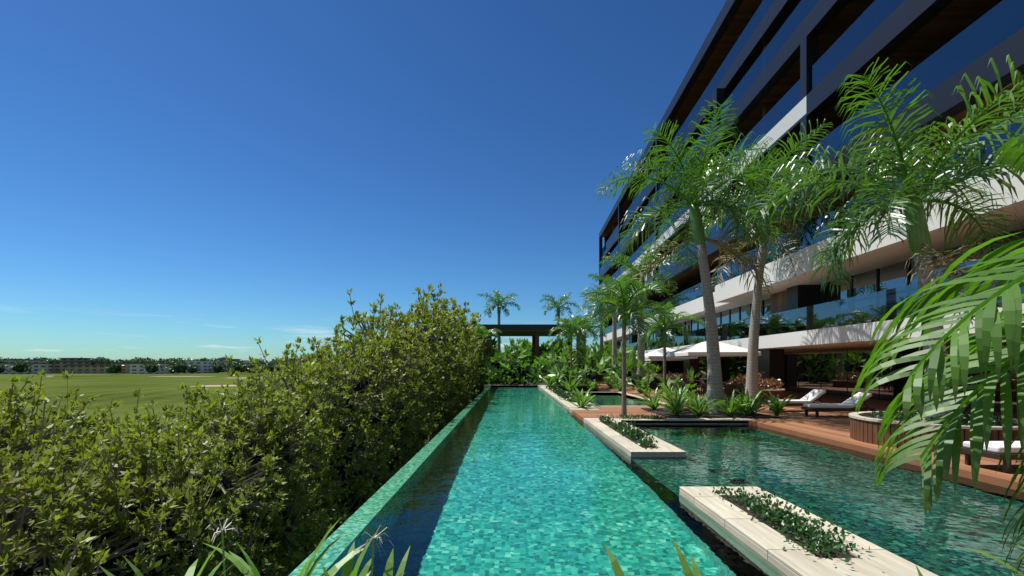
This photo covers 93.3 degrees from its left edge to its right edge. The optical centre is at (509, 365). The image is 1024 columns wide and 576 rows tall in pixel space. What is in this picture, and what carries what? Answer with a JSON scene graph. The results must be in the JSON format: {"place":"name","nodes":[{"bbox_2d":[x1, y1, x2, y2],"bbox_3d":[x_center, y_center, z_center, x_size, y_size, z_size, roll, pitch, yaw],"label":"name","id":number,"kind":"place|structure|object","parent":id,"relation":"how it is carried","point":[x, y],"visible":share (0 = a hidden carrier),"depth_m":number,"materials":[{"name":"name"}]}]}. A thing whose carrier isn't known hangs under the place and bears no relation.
{"place":"outdoors","nodes":[
{"label":"outdoors","id":0,"kind":"place"},
{"bbox_2d":[0,372,326,537],"bbox_3d":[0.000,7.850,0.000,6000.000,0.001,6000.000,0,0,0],"label":"ground","id":1,"kind":"structure","parent":0,"point":[162,391],"depth_m":163.71,"materials":[{"name":"green plant"}]},
{"bbox_2d":[0,358,313,373],"bbox_3d":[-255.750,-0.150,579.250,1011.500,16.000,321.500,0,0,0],"label":"distant buildings","id":2,"kind":"structure","parent":1,"relation":"on","point":[81,365],"depth_m":460.32,"materials":[{"name":"grey"}]},
{"bbox_2d":[0,357,343,372],"bbox_3d":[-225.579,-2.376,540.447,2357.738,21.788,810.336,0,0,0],"label":"distant trees","id":3,"kind":"object","parent":1,"relation":"on","point":[194,367],"visible":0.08,"depth_m":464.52,"materials":[{"name":"green plant"}]},
{"bbox_2d":[151,376,270,386],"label":"golf bunkers","id":4,"kind":"object","parent":1,"relation":"on","point":[198,376],"visible":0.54,"depth_m":337.14,"materials":[{"name":"beige sand"}]},
{"bbox_2d":[2,324,476,575],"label":"mangrove leaves","id":5,"kind":"object","parent":1,"relation":"on","point":[109,563],"visible":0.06,"depth_m":7.26,"materials":[{"name":"green plant"}]},
{"bbox_2d":[0,283,489,575],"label":"mangrove","id":6,"kind":"object","parent":1,"relation":"on","point":[234,403],"depth_m":7.01,"materials":[{"name":"green plant"}]},
{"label":"terrace podium","id":7,"kind":"object","parent":1,"relation":"on","visible":0},
{"bbox_2d":[493,379,779,417],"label":"planter bed","id":8,"kind":"object","parent":7,"relation":"on","point":[686,414],"visible":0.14,"depth_m":16.96,"materials":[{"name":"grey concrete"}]},
{"bbox_2d":[497,305,500,351],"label":"palm trunk","id":9,"kind":"object","parent":8,"relation":"on","point":[498,341],"visible":0.36,"depth_m":65.82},
{"bbox_2d":[477,290,520,317],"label":"palm fronds","id":10,"kind":"object","parent":9,"relation":"attached to","point":[496,302],"visible":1,"depth_m":65.74,"materials":[{"name":"green plant"}]},
{"bbox_2d":[478,324,583,379],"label":"pergola","id":11,"kind":"object","parent":8,"relation":"on","point":[535,331],"visible":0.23,"depth_m":52.80,"materials":[{"name":"brown metal"}]},
{"bbox_2d":[557,307,559,342],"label":"palm trunk","id":12,"kind":"object","parent":8,"relation":"on","point":[558,312],"visible":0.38,"depth_m":69.83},
{"bbox_2d":[538,293,580,318],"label":"palm fronds","id":13,"kind":"object","parent":12,"relation":"attached to","point":[555,304],"visible":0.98,"depth_m":69.67,"materials":[{"name":"green plant"}]},
{"bbox_2d":[572,406,666,421],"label":"wooden deck","id":14,"kind":"structure","parent":8,"relation":"on","point":[614,411],"depth_m":17.73,"materials":[{"name":"brown wood"}]},
{"bbox_2d":[621,315,626,417],"bbox_3d":[3.750,-0.015,15.900,0.200,3.470,0.195,0,0,0],"label":"palm trunk","id":15,"kind":"object","parent":14,"relation":"on","point":[623,408],"visible":0.81,"depth_m":15.84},
{"bbox_2d":[579,273,674,337],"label":"palm fronds","id":16,"kind":"object","parent":15,"relation":"attached to","point":[621,300],"visible":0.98,"depth_m":15.63,"materials":[{"name":"green plant"}]},
{"bbox_2d":[689,203,725,413],"bbox_3d":[7.093,-2.081,17.236,1.214,7.547,0.852,0,0,0],"label":"palm trunk","id":17,"kind":"object","parent":8,"relation":"on","point":[714,384],"visible":0.96,"depth_m":17.14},
{"bbox_2d":[628,233,776,299],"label":"palm fronds","id":18,"kind":"object","parent":17,"relation":"attached to","point":[726,247],"visible":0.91,"depth_m":17.45,"materials":[{"name":"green plant"}]},
{"bbox_2d":[594,94,811,269],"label":"palm fronds","id":19,"kind":"object","parent":17,"relation":"attached to","point":[694,188],"visible":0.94,"depth_m":16.95,"materials":[{"name":"green plant"}]},
{"bbox_2d":[583,381,1023,491],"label":"deck","id":20,"kind":"structure","parent":8,"relation":"on","point":[831,427],"depth_m":13.61,"materials":[{"name":"brown wood"}]},
{"bbox_2d":[475,325,501,377],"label":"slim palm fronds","id":21,"kind":"object","parent":20,"relation":"on","point":[485,332],"depth_m":47.70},
{"bbox_2d":[565,318,603,375],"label":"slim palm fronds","id":22,"kind":"object","parent":20,"relation":"on","point":[587,324],"depth_m":46.94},
{"bbox_2d":[473,336,701,392],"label":"garden shrubs","id":23,"kind":"object","parent":20,"relation":"on","point":[520,352],"visible":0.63,"depth_m":42.74,"materials":[{"name":"green plant"}]},
{"bbox_2d":[600,310,603,353],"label":"palm trunk","id":24,"kind":"object","parent":20,"relation":"on","point":[601,341],"visible":0.31,"depth_m":57.82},
{"bbox_2d":[576,293,618,323],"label":"palm fronds","id":25,"kind":"object","parent":24,"relation":"attached to","point":[596,309],"visible":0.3,"depth_m":58.07,"materials":[{"name":"green plant"}]},
{"bbox_2d":[611,305,616,381],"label":"palm trunk","id":26,"kind":"object","parent":20,"relation":"on","point":[614,336],"visible":0.47,"depth_m":42.82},
{"bbox_2d":[583,271,652,314],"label":"palm fronds","id":27,"kind":"object","parent":26,"relation":"attached to","point":[595,294],"visible":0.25,"depth_m":42.74,"materials":[{"name":"green plant"}]},
{"bbox_2d":[635,278,644,392],"bbox_3d":[8.400,-1.910,31.000,0.760,7.280,0.741,0,0,0],"label":"palm trunk","id":28,"kind":"object","parent":20,"relation":"on","point":[640,353],"visible":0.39,"depth_m":30.81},
{"bbox_2d":[598,240,695,303],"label":"palm fronds","id":29,"kind":"object","parent":28,"relation":"attached to","point":[630,267],"visible":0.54,"depth_m":30.37,"materials":[{"name":"green plant"}]},
{"bbox_2d":[486,373,799,415],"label":"strap leaf plants","id":30,"kind":"object","parent":20,"relation":"on","point":[747,406],"visible":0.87,"depth_m":16.85,"materials":[{"name":"green plant"}]},
{"bbox_2d":[645,359,682,374],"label":"umbrella","id":31,"kind":"object","parent":20,"relation":"on","point":[662,361],"visible":0.27,"depth_m":44.40,"materials":[{"name":"white fabric"}]},
{"bbox_2d":[636,347,697,358],"bbox_3d":[10.600,0.180,33.000,3.200,3.100,3.200,0,0,0],"label":"umbrella","id":32,"kind":"object","parent":20,"relation":"on","point":[657,354],"visible":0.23,"depth_m":31.52,"materials":[{"name":"white fabric"}]},
{"bbox_2d":[638,301,704,385],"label":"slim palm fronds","id":33,"kind":"object","parent":20,"relation":"on","point":[658,321],"depth_m":24.80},
{"bbox_2d":[635,371,783,389],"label":"shrubs","id":34,"kind":"object","parent":20,"relation":"on","point":[766,382],"visible":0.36,"depth_m":24.57,"materials":[{"name":"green plant"}]},
{"bbox_2d":[666,341,760,400],"bbox_3d":[9.700,0.180,23.500,3.300,3.100,3.300,0,0,0],"label":"umbrella","id":35,"kind":"object","parent":20,"relation":"on","point":[700,350],"visible":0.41,"depth_m":22.30,"materials":[{"name":"white fabric"}]},
{"bbox_2d":[686,383,743,400],"bbox_3d":[9.700,1.305,23.500,3.120,0.850,2.120,0,0,0],"label":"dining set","id":36,"kind":"object","parent":20,"relation":"on","point":[728,389],"visible":0.29,"depth_m":22.74,"materials":[{"name":"brown wood"}]},
{"bbox_2d":[701,380,734,395],"bbox_3d":[12.500,1.305,27.500,3.120,0.850,2.120,0,0,0],"label":"dining set","id":37,"kind":"object","parent":20,"relation":"on","point":[725,382],"visible":0.02,"depth_m":27.47,"materials":[{"name":"brown wood"}]},
{"bbox_2d":[723,387,784,401],"bbox_3d":[12.300,1.455,24.500,2.860,0.550,2.860,0,0,0],"label":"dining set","id":38,"kind":"object","parent":20,"relation":"on","point":[779,391],"visible":0.35,"depth_m":23.24,"materials":[{"name":"brown wood"}]},
{"bbox_2d":[745,207,771,405],"bbox_3d":[10.602,-2.462,20.696,1.115,8.387,0.647,0,0,27],"label":"palm trunk","id":39,"kind":"object","parent":20,"relation":"on","point":[752,367],"visible":0.61,"depth_m":20.57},
{"bbox_2d":[711,233,805,286],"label":"palm fronds","id":40,"kind":"object","parent":39,"relation":"attached to","point":[758,239],"visible":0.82,"depth_m":19.32,"materials":[{"name":"green plant"}]},
{"bbox_2d":[684,119,844,258],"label":"palm fronds","id":41,"kind":"object","parent":39,"relation":"attached to","point":[756,191],"visible":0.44,"depth_m":19.85,"materials":[{"name":"green plant"}]},
{"bbox_2d":[766,392,828,411],"bbox_3d":[10.898,1.373,18.321,2.050,0.714,0.700,0,0,-4],"label":"lounger frame","id":42,"kind":"object","parent":20,"relation":"on","point":[802,404],"visible":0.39,"depth_m":18.07,"materials":[{"name":"brown wood"}]},
{"bbox_2d":[768,389,825,403],"bbox_3d":[10.862,1.174,18.318,1.918,0.506,0.620,0,0,-4],"label":"lounger cushion","id":43,"kind":"object","parent":42,"relation":"on","point":[812,395],"visible":0.77,"depth_m":18.07,"materials":[{"name":"white fabric"}]},
{"bbox_2d":[598,0,1023,412],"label":"condo building","id":44,"kind":"structure","parent":20,"relation":"on","point":[778,69],"depth_m":20.75,"materials":[{"name":"white paint"}]},
{"bbox_2d":[801,396,875,416],"bbox_3d":[11.092,1.373,16.346,2.050,0.714,0.700,0,0,3],"label":"lounger frame","id":45,"kind":"object","parent":20,"relation":"on","point":[817,410],"visible":0.59,"depth_m":16.03,"materials":[{"name":"brown wood"}]},
{"bbox_2d":[803,392,871,407],"bbox_3d":[11.056,1.174,16.348,1.918,0.506,0.620,0,0,3],"label":"lounger cushion","id":46,"kind":"object","parent":45,"relation":"on","point":[849,403],"visible":0.97,"depth_m":16.13,"materials":[{"name":"white fabric"}]},
{"bbox_2d":[849,411,1019,453],"bbox_3d":[9.550,1.455,10.800,3.260,0.550,3.260,0,0,0],"label":"hot tub","id":47,"kind":"object","parent":20,"relation":"on","point":[864,428],"visible":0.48,"depth_m":10.39,"materials":[{"name":"brown wood"}]},
{"bbox_2d":[903,196,952,420],"bbox_3d":[9.343,-1.251,10.800,1.034,5.007,0.604,0,0,0],"label":"palm trunk","id":48,"kind":"object","parent":47,"relation":"on","point":[922,236],"visible":0.37,"depth_m":10.67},
{"bbox_2d":[745,54,1023,295],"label":"palm fronds","id":49,"kind":"object","parent":48,"relation":"attached to","point":[911,190],"visible":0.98,"depth_m":10.53,"materials":[{"name":"green plant"}]},
{"bbox_2d":[903,243,1004,326],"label":"palm fronds","id":50,"kind":"object","parent":48,"relation":"attached to","point":[942,258],"visible":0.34,"depth_m":9.90,"materials":[{"name":"green plant"}]},
{"bbox_2d":[851,132,1023,575],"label":"slim palm","id":51,"kind":"object","parent":20,"relation":"on","point":[992,327],"visible":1,"depth_m":2.75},
{"bbox_2d":[960,447,1023,472],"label":"lounger frame","id":52,"kind":"object","parent":20,"relation":"on","point":[992,455],"visible":0.33,"depth_m":7.83,"materials":[{"name":"brown wood"}]},
{"bbox_2d":[963,441,1023,452],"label":"lounger cushion","id":53,"kind":"object","parent":52,"relation":"on","point":[995,446],"visible":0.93,"depth_m":7.93,"materials":[{"name":"white fabric"}]},
{"bbox_2d":[484,385,937,575],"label":"stone planters","id":54,"kind":"object","parent":7,"relation":"on","point":[765,540],"visible":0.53,"depth_m":5.10,"materials":[{"name":"stone"}]},
{"bbox_2d":[546,385,1014,561],"bbox_3d":[6.726,1.448,19.451,8.468,0.907,30.834,0,0,0],"label":"ground cover","id":55,"kind":"object","parent":54,"relation":"in","point":[797,524],"visible":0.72,"depth_m":5.37,"materials":[{"name":"green plant"}]},
{"bbox_2d":[0,0,725,361],"label":"sky","id":56,"kind":"structure","parent":0,"point":[192,179],"materials":[{"name":"blue"}]},
{"bbox_2d":[99,516,1023,575],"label":"spider lily","id":57,"kind":"object","parent":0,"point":[243,566],"depth_m":3.60,"materials":[{"name":"green plant"}]},
{"bbox_2d":[549,316,593,369],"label":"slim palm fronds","id":58,"kind":"object","parent":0,"point":[571,326],"depth_m":36.84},
{"bbox_2d":[468,350,685,392],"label":"garden shrubs","id":59,"kind":"object","parent":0,"point":[597,377],"visible":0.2,"depth_m":41.90,"materials":[{"name":"green plant"}]},
{"bbox_2d":[497,385,748,422],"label":"pool basins","id":60,"kind":"object","parent":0,"point":[642,400],"visible":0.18,"depth_m":15.20,"materials":[{"name":"grey stone"}]},
{"bbox_2d":[555,314,598,385],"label":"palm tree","id":61,"kind":"object","parent":60,"relation":"on","point":[573,316],"depth_m":41.42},
{"bbox_2d":[288,387,1023,575],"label":"pool water","id":62,"kind":"structure","parent":60,"relation":"in","point":[512,481],"depth_m":6.52,"materials":[{"name":"teal liquid"}]},
{"bbox_2d":[544,391,787,575],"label":"planter waterline","id":63,"kind":"object","parent":60,"relation":"on","point":[778,570],"visible":0.14,"depth_m":6.46,"materials":[{"name":"stone"}]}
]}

